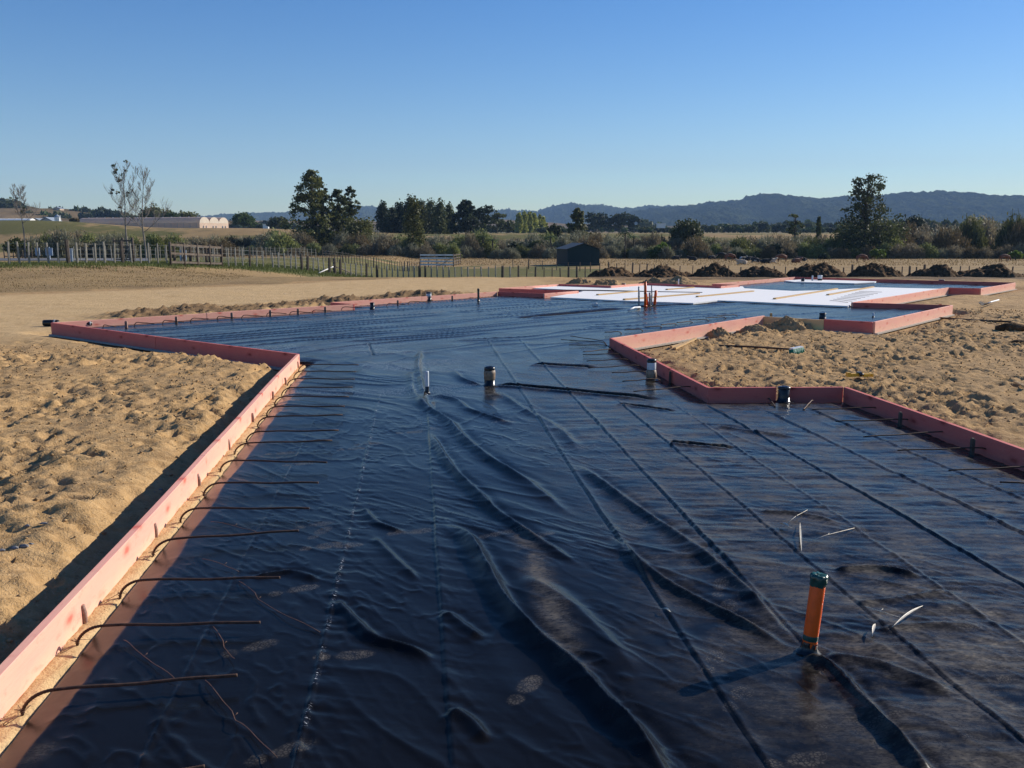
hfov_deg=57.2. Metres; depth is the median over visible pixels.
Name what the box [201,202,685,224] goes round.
hills
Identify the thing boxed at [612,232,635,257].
tree fern
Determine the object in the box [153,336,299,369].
formwork board
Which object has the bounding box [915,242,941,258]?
scrub bush
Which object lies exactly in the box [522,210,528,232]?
poplar tree
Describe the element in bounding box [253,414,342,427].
starter bar
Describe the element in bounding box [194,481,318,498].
starter bar
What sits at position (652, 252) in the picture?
shrub
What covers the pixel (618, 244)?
scrub bush
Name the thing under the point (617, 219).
macrocarpa tree
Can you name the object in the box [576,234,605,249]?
scrub bush
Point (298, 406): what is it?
starter bar
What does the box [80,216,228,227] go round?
greenhouse
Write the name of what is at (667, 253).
scrub bush
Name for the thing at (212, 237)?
scrub bush
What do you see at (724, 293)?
timber batten
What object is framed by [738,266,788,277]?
soil mound
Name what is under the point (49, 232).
scrub bush
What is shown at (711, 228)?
distant tree
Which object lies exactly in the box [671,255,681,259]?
cow
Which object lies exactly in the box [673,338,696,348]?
timber offcut
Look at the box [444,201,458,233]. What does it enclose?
pine tree
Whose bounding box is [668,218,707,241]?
broadleaf tree
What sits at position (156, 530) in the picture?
formwork peg
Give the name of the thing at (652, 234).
scrub bush
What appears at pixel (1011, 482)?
starter bar
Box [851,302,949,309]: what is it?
formwork board
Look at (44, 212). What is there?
distant tree
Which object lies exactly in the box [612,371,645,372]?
starter bar
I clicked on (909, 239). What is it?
scrub bush
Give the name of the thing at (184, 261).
yard rails
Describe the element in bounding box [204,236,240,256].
scrub bush
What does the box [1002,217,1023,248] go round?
scrub bush
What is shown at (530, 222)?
poplar tree
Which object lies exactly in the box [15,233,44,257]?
scrub bush
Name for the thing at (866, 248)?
scrub bush
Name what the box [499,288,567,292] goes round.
formwork board
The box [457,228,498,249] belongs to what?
scrub bush
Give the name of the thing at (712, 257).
cow
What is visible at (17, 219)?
tunnel house
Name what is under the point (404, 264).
farm fence
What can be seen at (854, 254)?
scrub bush
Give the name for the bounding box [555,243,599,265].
farm shed
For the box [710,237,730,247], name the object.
scrub bush
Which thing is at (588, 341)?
starter bar
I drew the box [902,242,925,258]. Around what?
scrub bush
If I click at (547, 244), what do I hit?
scrub bush
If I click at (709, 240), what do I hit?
scrub bush
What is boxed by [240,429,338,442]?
starter bar
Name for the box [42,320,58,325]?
plastic roll
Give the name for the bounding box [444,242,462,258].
scrub bush
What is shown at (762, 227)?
distant tree
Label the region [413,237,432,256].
scrub bush
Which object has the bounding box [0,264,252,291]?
dry grass
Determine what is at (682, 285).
formwork board
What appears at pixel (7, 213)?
brown hills
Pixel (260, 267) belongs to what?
grass
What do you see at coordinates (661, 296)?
timber batten
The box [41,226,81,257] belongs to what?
scrub bush
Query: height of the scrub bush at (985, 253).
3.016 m
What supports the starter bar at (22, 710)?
on the ground at (60, 552)
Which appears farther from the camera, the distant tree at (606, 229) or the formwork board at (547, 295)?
the distant tree at (606, 229)
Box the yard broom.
[704,344,804,353]
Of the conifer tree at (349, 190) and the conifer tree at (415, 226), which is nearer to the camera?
the conifer tree at (415, 226)
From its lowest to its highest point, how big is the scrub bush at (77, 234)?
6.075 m
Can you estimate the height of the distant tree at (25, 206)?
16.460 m
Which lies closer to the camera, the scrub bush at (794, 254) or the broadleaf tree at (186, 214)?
the scrub bush at (794, 254)
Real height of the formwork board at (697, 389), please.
0.231 m
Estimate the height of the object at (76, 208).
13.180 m
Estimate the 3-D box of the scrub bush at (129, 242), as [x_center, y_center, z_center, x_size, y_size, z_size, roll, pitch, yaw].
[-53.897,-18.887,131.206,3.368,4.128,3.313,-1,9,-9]
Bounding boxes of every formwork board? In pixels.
[0,456,206,719]
[49,323,155,350]
[53,313,206,326]
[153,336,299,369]
[200,354,299,473]
[207,304,352,318]
[331,302,354,309]
[334,296,421,305]
[421,292,496,300]
[498,292,543,297]
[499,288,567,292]
[508,284,558,288]
[543,291,578,297]
[559,284,609,287]
[609,338,708,402]
[610,283,643,287]
[613,324,711,349]
[647,283,720,287]
[707,387,776,403]
[711,316,763,333]
[712,277,794,285]
[713,284,739,286]
[721,285,738,287]
[763,316,823,330]
[789,387,842,402]
[795,277,897,282]
[824,319,872,334]
[843,387,1023,470]
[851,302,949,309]
[852,287,949,306]
[872,305,954,334]
[898,280,1013,285]
[949,288,979,295]
[979,283,1016,294]
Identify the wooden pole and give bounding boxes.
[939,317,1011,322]
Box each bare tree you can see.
[9,183,40,258]
[104,160,141,257]
[124,163,171,257]
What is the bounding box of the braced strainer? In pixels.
[319,258,351,272]
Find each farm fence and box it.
[0,239,263,266]
[73,246,315,260]
[271,252,510,277]
[322,249,419,270]
[512,259,654,272]
[517,265,585,277]
[666,264,1013,273]
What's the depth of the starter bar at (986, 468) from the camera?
7.21 m
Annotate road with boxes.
[0,258,147,260]
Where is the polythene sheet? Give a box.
[0,281,1023,767]
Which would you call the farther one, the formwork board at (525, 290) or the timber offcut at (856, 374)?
the formwork board at (525, 290)
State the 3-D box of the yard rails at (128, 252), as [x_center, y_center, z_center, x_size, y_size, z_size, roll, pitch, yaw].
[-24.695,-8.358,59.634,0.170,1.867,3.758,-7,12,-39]
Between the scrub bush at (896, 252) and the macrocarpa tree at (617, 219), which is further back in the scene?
the macrocarpa tree at (617, 219)
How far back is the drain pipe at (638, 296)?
24.06 m
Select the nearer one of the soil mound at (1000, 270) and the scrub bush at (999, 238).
the soil mound at (1000, 270)
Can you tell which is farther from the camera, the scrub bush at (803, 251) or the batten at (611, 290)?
the scrub bush at (803, 251)
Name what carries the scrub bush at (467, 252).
on the ground at (60, 552)
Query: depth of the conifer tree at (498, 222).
413.28 m
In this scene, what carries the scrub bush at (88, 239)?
on the ground at (60, 552)
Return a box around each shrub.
[1,236,34,257]
[69,218,79,221]
[507,241,523,249]
[526,240,543,248]
[648,248,662,256]
[654,241,671,251]
[731,251,746,258]
[762,243,784,254]
[818,253,829,258]
[869,249,886,259]
[1007,250,1023,259]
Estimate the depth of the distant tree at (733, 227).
607.37 m
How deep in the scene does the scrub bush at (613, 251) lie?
198.22 m
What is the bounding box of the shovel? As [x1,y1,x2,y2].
[979,299,998,305]
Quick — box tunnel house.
[0,218,34,219]
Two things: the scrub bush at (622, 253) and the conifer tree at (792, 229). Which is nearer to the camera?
the scrub bush at (622, 253)
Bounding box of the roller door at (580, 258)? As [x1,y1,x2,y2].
[574,252,588,265]
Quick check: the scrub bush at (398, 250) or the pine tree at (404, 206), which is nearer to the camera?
the scrub bush at (398, 250)
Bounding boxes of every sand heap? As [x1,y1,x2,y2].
[565,277,593,283]
[592,279,619,284]
[638,277,664,283]
[661,275,699,284]
[705,327,731,338]
[736,324,772,333]
[764,315,814,330]
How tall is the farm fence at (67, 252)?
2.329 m
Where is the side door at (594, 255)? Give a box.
[592,253,596,265]
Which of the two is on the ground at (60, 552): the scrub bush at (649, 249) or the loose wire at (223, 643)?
the scrub bush at (649, 249)
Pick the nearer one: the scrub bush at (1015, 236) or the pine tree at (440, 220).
the scrub bush at (1015, 236)
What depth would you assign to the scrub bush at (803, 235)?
232.39 m
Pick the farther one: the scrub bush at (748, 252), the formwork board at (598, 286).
the scrub bush at (748, 252)
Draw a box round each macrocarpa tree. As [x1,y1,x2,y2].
[584,212,609,231]
[605,211,636,232]
[626,216,642,232]
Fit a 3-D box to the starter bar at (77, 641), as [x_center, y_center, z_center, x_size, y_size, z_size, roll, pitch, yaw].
[-1.593,1.136,4.295,0.876,0.108,0.106,-1,9,-8]
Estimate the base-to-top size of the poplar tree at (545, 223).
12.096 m
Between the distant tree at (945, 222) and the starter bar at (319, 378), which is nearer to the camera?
the starter bar at (319, 378)
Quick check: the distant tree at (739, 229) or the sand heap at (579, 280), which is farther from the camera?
the distant tree at (739, 229)
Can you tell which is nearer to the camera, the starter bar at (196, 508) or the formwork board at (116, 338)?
the starter bar at (196, 508)
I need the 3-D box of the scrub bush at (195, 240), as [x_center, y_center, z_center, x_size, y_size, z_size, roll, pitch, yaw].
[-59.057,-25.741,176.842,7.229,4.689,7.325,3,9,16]
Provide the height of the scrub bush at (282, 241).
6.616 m
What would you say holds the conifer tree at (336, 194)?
on the ground at (60, 552)
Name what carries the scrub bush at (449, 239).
on the ground at (60, 552)
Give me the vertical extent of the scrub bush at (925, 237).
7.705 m
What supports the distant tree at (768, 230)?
on the ground at (60, 552)
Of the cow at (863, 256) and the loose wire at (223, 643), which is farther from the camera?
the cow at (863, 256)
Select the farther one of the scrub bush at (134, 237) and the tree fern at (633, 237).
the tree fern at (633, 237)
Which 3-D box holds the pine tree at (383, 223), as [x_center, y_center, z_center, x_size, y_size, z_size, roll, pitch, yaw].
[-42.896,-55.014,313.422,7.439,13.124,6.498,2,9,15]
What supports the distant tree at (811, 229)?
on the ground at (60, 552)
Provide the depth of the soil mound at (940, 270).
56.79 m
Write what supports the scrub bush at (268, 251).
on the ground at (60, 552)
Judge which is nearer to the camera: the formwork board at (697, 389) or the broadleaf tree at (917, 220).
the formwork board at (697, 389)
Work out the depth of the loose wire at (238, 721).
3.50 m
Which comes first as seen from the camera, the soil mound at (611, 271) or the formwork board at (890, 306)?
the formwork board at (890, 306)
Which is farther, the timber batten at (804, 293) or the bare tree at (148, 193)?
the bare tree at (148, 193)
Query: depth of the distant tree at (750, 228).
580.02 m
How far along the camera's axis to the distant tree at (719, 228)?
590.44 m
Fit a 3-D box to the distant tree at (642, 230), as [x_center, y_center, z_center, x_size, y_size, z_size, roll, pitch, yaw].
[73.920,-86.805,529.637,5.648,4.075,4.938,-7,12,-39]
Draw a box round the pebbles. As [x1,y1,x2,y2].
[0,308,1023,641]
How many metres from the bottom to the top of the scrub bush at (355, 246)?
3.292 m
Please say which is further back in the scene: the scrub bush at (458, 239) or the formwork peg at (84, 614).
the scrub bush at (458, 239)
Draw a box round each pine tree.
[373,200,392,232]
[387,207,400,232]
[393,198,403,232]
[399,194,419,233]
[418,198,430,233]
[424,198,436,233]
[429,198,450,233]
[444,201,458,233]
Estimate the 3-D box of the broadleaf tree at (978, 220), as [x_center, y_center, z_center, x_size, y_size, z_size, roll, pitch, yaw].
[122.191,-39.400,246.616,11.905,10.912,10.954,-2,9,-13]
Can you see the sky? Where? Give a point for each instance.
(535, 105)
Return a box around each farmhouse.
[41,217,60,220]
[656,223,665,227]
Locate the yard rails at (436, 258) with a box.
[420,254,453,266]
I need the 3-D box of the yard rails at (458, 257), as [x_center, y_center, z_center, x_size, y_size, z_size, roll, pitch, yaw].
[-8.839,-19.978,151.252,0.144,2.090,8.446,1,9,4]
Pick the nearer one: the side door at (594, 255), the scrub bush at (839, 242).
the side door at (594, 255)
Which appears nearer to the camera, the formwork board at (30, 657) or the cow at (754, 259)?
the formwork board at (30, 657)
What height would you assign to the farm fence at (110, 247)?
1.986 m
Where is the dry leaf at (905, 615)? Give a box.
[892,606,921,626]
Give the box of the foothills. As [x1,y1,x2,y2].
[255,220,780,231]
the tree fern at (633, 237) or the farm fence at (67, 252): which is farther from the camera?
the tree fern at (633, 237)
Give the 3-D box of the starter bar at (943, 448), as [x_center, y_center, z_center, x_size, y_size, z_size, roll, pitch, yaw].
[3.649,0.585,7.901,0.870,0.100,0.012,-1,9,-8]
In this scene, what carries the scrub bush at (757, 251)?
on the ground at (60, 552)
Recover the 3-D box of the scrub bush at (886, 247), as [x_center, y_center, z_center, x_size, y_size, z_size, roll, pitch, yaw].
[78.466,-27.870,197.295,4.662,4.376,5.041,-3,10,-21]
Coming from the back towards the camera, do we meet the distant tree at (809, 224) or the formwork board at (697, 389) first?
the distant tree at (809, 224)
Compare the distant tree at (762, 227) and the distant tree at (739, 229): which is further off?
the distant tree at (762, 227)
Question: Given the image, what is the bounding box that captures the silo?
[54,214,60,220]
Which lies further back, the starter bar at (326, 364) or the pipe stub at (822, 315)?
the pipe stub at (822, 315)
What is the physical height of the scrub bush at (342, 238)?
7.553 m
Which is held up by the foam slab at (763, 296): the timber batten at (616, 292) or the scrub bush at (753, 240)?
the timber batten at (616, 292)
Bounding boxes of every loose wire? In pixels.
[124,640,173,677]
[205,680,277,757]
[213,626,234,658]
[239,581,319,631]
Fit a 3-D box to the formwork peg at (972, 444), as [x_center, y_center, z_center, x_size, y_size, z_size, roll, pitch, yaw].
[3.907,0.548,7.968,0.025,0.181,0.040,0,9,0]
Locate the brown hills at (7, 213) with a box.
[0,206,259,223]
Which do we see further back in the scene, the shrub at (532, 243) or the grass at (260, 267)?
the shrub at (532, 243)
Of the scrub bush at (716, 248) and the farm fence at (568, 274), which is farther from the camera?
the scrub bush at (716, 248)
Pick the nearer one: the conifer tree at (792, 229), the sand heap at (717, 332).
the sand heap at (717, 332)
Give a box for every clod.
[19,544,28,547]
[995,322,1023,331]
[1011,339,1023,342]
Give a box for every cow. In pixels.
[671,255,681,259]
[686,256,697,260]
[708,255,717,258]
[716,252,726,258]
[724,253,736,260]
[734,259,747,263]
[749,257,760,261]
[759,258,772,262]
[775,254,786,260]
[791,257,802,262]
[856,254,868,261]
[999,254,1010,260]
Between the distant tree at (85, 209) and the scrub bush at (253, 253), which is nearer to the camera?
the scrub bush at (253, 253)
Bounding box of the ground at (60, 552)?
[0,220,1023,756]
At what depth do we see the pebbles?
12.59 m
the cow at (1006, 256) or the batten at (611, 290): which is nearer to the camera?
the batten at (611, 290)
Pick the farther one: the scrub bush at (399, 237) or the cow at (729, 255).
the scrub bush at (399, 237)
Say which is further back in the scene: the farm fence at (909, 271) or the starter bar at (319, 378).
the farm fence at (909, 271)
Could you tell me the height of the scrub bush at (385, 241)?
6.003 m
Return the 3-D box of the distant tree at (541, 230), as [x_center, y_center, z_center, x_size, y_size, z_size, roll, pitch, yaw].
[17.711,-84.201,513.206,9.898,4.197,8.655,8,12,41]
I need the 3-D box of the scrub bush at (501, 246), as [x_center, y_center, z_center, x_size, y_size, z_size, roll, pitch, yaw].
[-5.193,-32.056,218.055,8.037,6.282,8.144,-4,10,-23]
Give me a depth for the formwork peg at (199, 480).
6.99 m
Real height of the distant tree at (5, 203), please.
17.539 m
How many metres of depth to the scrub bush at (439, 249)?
200.39 m
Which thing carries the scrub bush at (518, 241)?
on the ground at (60, 552)
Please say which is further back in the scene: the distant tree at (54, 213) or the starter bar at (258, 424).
the distant tree at (54, 213)
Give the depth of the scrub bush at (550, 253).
193.73 m
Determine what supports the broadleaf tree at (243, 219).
on the ground at (60, 552)
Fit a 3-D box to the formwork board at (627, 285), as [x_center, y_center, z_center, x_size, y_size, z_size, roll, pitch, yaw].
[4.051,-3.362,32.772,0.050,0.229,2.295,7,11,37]
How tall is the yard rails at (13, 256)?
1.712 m
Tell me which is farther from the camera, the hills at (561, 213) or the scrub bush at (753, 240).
the hills at (561, 213)
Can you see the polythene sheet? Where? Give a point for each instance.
(522, 555)
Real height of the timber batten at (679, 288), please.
0.036 m
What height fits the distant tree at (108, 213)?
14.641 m
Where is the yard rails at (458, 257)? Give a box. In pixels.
[454,253,460,265]
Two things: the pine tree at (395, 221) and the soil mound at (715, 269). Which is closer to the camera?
the soil mound at (715, 269)
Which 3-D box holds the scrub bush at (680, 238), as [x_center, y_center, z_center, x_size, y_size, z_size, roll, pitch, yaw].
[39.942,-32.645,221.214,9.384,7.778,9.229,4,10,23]
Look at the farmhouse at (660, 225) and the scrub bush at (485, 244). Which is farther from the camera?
the farmhouse at (660, 225)
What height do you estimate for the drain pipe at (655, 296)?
0.431 m
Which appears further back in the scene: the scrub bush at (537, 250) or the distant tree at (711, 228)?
the distant tree at (711, 228)
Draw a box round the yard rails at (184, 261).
[168,242,222,266]
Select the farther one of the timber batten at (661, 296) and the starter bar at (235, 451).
the timber batten at (661, 296)
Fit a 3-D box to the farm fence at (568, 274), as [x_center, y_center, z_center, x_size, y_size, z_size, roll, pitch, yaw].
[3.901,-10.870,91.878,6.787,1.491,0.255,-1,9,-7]
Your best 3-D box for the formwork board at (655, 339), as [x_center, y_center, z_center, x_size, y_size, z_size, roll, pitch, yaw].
[2.775,-0.838,16.886,0.106,0.255,3.458,7,12,39]
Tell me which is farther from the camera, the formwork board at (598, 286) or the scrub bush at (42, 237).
the scrub bush at (42, 237)
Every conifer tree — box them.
[280,169,343,247]
[315,177,330,238]
[321,189,355,247]
[335,185,361,240]
[400,193,428,250]
[446,199,485,233]
[473,205,497,231]
[486,213,506,232]
[565,207,591,236]
[786,214,804,235]
[815,216,821,237]
[829,173,907,250]
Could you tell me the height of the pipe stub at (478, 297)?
0.389 m
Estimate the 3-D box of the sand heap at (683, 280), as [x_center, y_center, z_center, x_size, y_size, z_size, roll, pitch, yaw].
[6.457,-3.892,36.279,2.117,0.628,1.694,0,9,0]
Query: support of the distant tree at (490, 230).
on the ground at (60, 552)
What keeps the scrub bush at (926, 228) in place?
on the ground at (60, 552)
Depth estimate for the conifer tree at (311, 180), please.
216.55 m
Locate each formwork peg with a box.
[81,604,87,623]
[154,523,157,537]
[197,473,200,485]
[898,412,902,426]
[969,438,975,455]
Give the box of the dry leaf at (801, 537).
[800,524,801,551]
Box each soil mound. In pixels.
[587,266,633,276]
[633,264,693,277]
[693,262,740,276]
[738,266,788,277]
[787,262,847,276]
[847,262,904,276]
[905,264,962,276]
[957,263,1023,277]
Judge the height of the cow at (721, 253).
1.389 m
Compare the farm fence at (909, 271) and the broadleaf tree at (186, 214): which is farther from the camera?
the broadleaf tree at (186, 214)
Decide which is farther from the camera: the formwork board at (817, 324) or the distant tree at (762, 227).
the distant tree at (762, 227)
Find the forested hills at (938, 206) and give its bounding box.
[622,190,1023,225]
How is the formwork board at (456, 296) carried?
on the ground at (60, 552)
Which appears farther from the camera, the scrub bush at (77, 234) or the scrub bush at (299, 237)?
the scrub bush at (299, 237)
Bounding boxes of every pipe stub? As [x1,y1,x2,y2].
[369,302,374,308]
[425,371,430,393]
[426,292,432,300]
[477,288,479,300]
[483,366,495,385]
[645,358,656,380]
[773,385,793,402]
[819,312,826,318]
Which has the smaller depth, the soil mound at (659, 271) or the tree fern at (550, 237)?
the soil mound at (659, 271)
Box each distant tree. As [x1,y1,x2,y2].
[0,197,23,207]
[1,202,26,207]
[35,210,49,215]
[47,210,62,216]
[60,212,71,218]
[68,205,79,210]
[77,212,92,218]
[78,205,90,212]
[91,206,110,216]
[98,209,119,216]
[111,211,124,217]
[228,224,242,227]
[480,225,495,232]
[493,226,505,232]
[535,227,546,232]
[602,224,609,232]
[620,227,628,232]
[637,218,655,225]
[637,227,646,232]
[647,228,656,232]
[707,224,716,232]
[707,225,723,232]
[719,223,731,232]
[728,224,740,232]
[736,226,743,232]
[742,224,757,232]
[757,222,767,232]
[763,225,770,232]
[772,224,787,231]
[800,226,815,232]
[804,222,813,227]
[823,223,834,232]
[825,227,836,232]
[929,220,937,231]
[940,218,950,228]
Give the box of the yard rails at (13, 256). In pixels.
[3,247,32,257]
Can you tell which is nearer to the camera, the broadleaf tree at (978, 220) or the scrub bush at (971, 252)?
the scrub bush at (971, 252)
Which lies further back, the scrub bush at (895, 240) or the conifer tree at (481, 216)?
the conifer tree at (481, 216)
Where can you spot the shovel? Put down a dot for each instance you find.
(981, 303)
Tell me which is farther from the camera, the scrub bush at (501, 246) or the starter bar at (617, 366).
the scrub bush at (501, 246)
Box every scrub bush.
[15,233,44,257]
[37,232,53,257]
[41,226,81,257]
[44,229,60,239]
[53,239,89,257]
[72,229,88,240]
[78,231,97,244]
[87,233,107,257]
[96,230,128,257]
[119,235,138,257]
[129,234,140,243]
[133,240,143,257]
[138,232,167,257]
[138,235,179,257]
[162,232,187,247]
[176,241,201,257]
[185,236,207,253]
[195,238,212,252]
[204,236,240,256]
[205,234,221,244]
[222,234,245,248]
[240,235,254,249]
[244,245,254,255]
[250,230,274,250]
[251,246,266,255]
[262,230,302,253]
[263,227,279,236]
[266,246,278,255]
[280,232,297,239]
[285,248,297,255]
[293,230,314,246]
[294,246,309,255]
[295,234,323,247]
[303,242,321,255]
[318,242,337,255]
[330,231,349,246]
[336,243,355,255]
[338,231,373,246]
[351,243,364,255]
[355,244,376,255]
[365,232,380,243]
[370,233,401,255]
[373,246,389,255]
[387,244,408,256]
[392,234,405,242]
[397,237,409,247]
[403,243,418,257]
[412,245,435,257]
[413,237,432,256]
[426,233,448,247]
[431,242,447,256]
[439,235,453,241]
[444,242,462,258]
[449,233,468,247]
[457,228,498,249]
[459,231,479,257]
[459,245,476,257]
[474,246,486,257]
[480,245,497,257]
[488,248,502,258]
[489,234,507,250]
[499,247,520,258]
[502,238,528,249]
[503,239,514,248]
[515,244,529,257]
[520,230,540,247]
[524,237,553,248]
[527,243,546,258]
[538,230,558,244]
[541,247,556,258]
[549,230,578,246]
[553,231,573,247]
[569,227,589,239]
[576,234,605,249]
[586,229,603,246]
[599,236,626,250]
[599,248,611,258]
[601,232,615,241]
[603,244,623,257]
[620,248,629,257]
[622,237,641,247]
[627,233,658,250]
[628,245,648,258]
[646,245,657,258]
[649,231,664,246]
[657,244,676,258]
[666,234,692,248]
[666,239,685,251]
[674,249,686,257]
[679,234,709,257]
[699,248,713,258]
[703,236,717,245]
[709,242,722,258]
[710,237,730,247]
[717,245,733,257]
[719,239,731,247]
[726,235,758,249]
[727,247,744,258]
[738,233,760,248]
[743,248,756,257]
[750,246,761,257]
[755,234,778,249]
[759,243,777,258]
[769,233,785,242]
[769,234,799,257]
[785,234,804,246]
[785,249,797,257]
[790,230,814,242]
[795,241,813,257]
[796,234,825,247]
[806,244,828,258]
[818,234,831,243]
[823,231,854,250]
[826,247,839,258]
[832,246,851,258]
[842,247,862,258]
[854,227,906,250]
[856,244,878,258]
[878,241,894,258]
[887,244,909,258]
[892,221,920,247]
[901,220,924,241]
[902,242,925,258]
[912,229,933,246]
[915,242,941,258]
[917,223,945,236]
[928,222,970,241]
[928,224,971,249]
[936,247,951,258]
[945,245,966,258]
[955,214,1000,250]
[956,213,990,249]
[962,245,980,258]
[978,246,995,258]
[984,219,1002,245]
[990,209,1023,250]
[994,244,1018,258]
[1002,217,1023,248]
[1013,243,1023,258]
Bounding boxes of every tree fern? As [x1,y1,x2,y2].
[475,236,488,246]
[545,235,557,246]
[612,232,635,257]
[626,236,641,246]
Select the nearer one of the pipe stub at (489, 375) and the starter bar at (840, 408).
the starter bar at (840, 408)
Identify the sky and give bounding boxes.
[0,0,1023,215]
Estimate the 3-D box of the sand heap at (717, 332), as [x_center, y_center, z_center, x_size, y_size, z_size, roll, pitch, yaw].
[3.980,-0.922,18.069,0.585,0.362,0.351,0,9,0]
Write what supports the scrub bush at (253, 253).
on the ground at (60, 552)
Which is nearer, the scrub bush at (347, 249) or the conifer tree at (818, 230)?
the scrub bush at (347, 249)
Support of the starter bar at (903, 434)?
attached to the formwork board at (1006, 453)
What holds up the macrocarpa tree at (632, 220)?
on the ground at (60, 552)
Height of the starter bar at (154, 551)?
0.108 m
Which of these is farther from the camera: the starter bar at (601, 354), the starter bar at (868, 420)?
the starter bar at (601, 354)
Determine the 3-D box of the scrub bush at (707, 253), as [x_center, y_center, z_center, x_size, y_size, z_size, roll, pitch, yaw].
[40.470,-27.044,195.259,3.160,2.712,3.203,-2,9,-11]
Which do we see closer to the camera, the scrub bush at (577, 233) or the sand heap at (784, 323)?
the sand heap at (784, 323)
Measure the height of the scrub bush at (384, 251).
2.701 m
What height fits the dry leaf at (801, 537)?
0.015 m
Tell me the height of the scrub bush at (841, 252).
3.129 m
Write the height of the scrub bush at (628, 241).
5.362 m
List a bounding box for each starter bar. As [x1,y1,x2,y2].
[3,673,236,725]
[60,621,260,652]
[105,576,279,602]
[144,529,298,559]
[169,507,309,525]
[186,764,204,767]
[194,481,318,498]
[212,459,326,473]
[230,440,331,454]
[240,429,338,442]
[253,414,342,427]
[260,405,344,416]
[269,396,348,405]
[281,387,352,395]
[287,378,354,385]
[293,370,355,377]
[298,364,357,370]
[561,339,606,344]
[583,349,614,352]
[583,353,622,358]
[588,359,631,363]
[589,365,642,369]
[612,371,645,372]
[622,378,662,383]
[633,386,689,391]
[812,407,875,409]
[835,419,907,421]
[863,431,942,436]
[897,447,985,450]
[948,466,1023,470]
[1000,481,1023,483]
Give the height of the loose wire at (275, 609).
0.017 m
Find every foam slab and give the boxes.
[533,285,933,306]
[784,279,875,283]
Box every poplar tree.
[514,212,523,232]
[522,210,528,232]
[527,212,534,232]
[532,212,539,232]
[537,214,544,232]
[542,216,547,226]
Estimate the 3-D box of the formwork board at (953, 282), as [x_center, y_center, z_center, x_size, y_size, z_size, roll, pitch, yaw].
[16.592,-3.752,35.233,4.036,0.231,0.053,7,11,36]
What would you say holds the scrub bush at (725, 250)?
on the ground at (60, 552)
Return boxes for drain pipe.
[638,287,639,305]
[644,281,646,306]
[653,290,656,303]
[796,571,828,655]
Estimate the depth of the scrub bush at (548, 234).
217.62 m
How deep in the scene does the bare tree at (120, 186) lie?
115.46 m
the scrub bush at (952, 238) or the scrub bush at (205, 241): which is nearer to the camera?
the scrub bush at (205, 241)
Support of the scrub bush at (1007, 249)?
on the ground at (60, 552)
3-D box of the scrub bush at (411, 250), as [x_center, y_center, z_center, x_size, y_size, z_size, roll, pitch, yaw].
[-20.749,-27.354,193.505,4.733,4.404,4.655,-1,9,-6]
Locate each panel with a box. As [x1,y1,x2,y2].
[45,247,52,258]
[69,248,72,261]
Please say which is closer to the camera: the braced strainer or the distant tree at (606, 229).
the braced strainer
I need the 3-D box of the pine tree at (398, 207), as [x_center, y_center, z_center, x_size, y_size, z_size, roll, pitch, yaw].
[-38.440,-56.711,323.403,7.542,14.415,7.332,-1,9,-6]
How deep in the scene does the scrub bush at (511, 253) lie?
191.54 m
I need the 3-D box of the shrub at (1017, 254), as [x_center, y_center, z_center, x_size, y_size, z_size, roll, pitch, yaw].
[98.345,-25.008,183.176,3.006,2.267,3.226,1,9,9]
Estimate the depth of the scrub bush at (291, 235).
206.50 m
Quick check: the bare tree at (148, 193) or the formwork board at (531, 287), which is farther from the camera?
the bare tree at (148, 193)
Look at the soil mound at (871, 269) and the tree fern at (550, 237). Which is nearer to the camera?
the soil mound at (871, 269)
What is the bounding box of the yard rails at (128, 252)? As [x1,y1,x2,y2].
[112,238,134,261]
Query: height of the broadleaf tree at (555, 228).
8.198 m
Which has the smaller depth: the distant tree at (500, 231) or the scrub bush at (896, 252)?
the scrub bush at (896, 252)
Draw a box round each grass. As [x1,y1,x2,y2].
[0,259,372,276]
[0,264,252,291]
[192,255,1023,265]
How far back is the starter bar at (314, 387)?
10.95 m
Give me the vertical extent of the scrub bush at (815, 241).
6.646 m
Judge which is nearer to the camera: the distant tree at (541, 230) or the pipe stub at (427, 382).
the pipe stub at (427, 382)
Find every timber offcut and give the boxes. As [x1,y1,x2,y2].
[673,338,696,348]
[846,372,873,376]
[1013,381,1023,386]
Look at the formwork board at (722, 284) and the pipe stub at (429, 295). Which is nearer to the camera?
the pipe stub at (429, 295)
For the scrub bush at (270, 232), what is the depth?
208.68 m
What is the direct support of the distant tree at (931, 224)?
on the ground at (60, 552)
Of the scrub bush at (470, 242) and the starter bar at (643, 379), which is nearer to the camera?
the starter bar at (643, 379)
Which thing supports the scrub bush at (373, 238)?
on the ground at (60, 552)
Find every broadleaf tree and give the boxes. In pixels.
[134,203,170,217]
[159,211,180,216]
[177,210,200,216]
[229,211,257,227]
[267,216,286,228]
[334,212,376,239]
[500,220,514,232]
[545,223,561,238]
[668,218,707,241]
[833,210,911,247]
[900,214,928,230]
[962,214,997,226]
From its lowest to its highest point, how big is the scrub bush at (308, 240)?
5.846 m
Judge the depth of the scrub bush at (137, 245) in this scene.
139.57 m
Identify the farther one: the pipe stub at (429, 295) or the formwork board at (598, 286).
the formwork board at (598, 286)
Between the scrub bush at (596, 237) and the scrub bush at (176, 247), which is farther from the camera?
the scrub bush at (596, 237)
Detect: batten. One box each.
[537,289,701,292]
[596,290,637,294]
[623,293,699,299]
[665,287,694,289]
[696,290,753,296]
[773,288,837,298]
[826,286,873,294]
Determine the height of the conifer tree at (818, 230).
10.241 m
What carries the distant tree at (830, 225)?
on the ground at (60, 552)

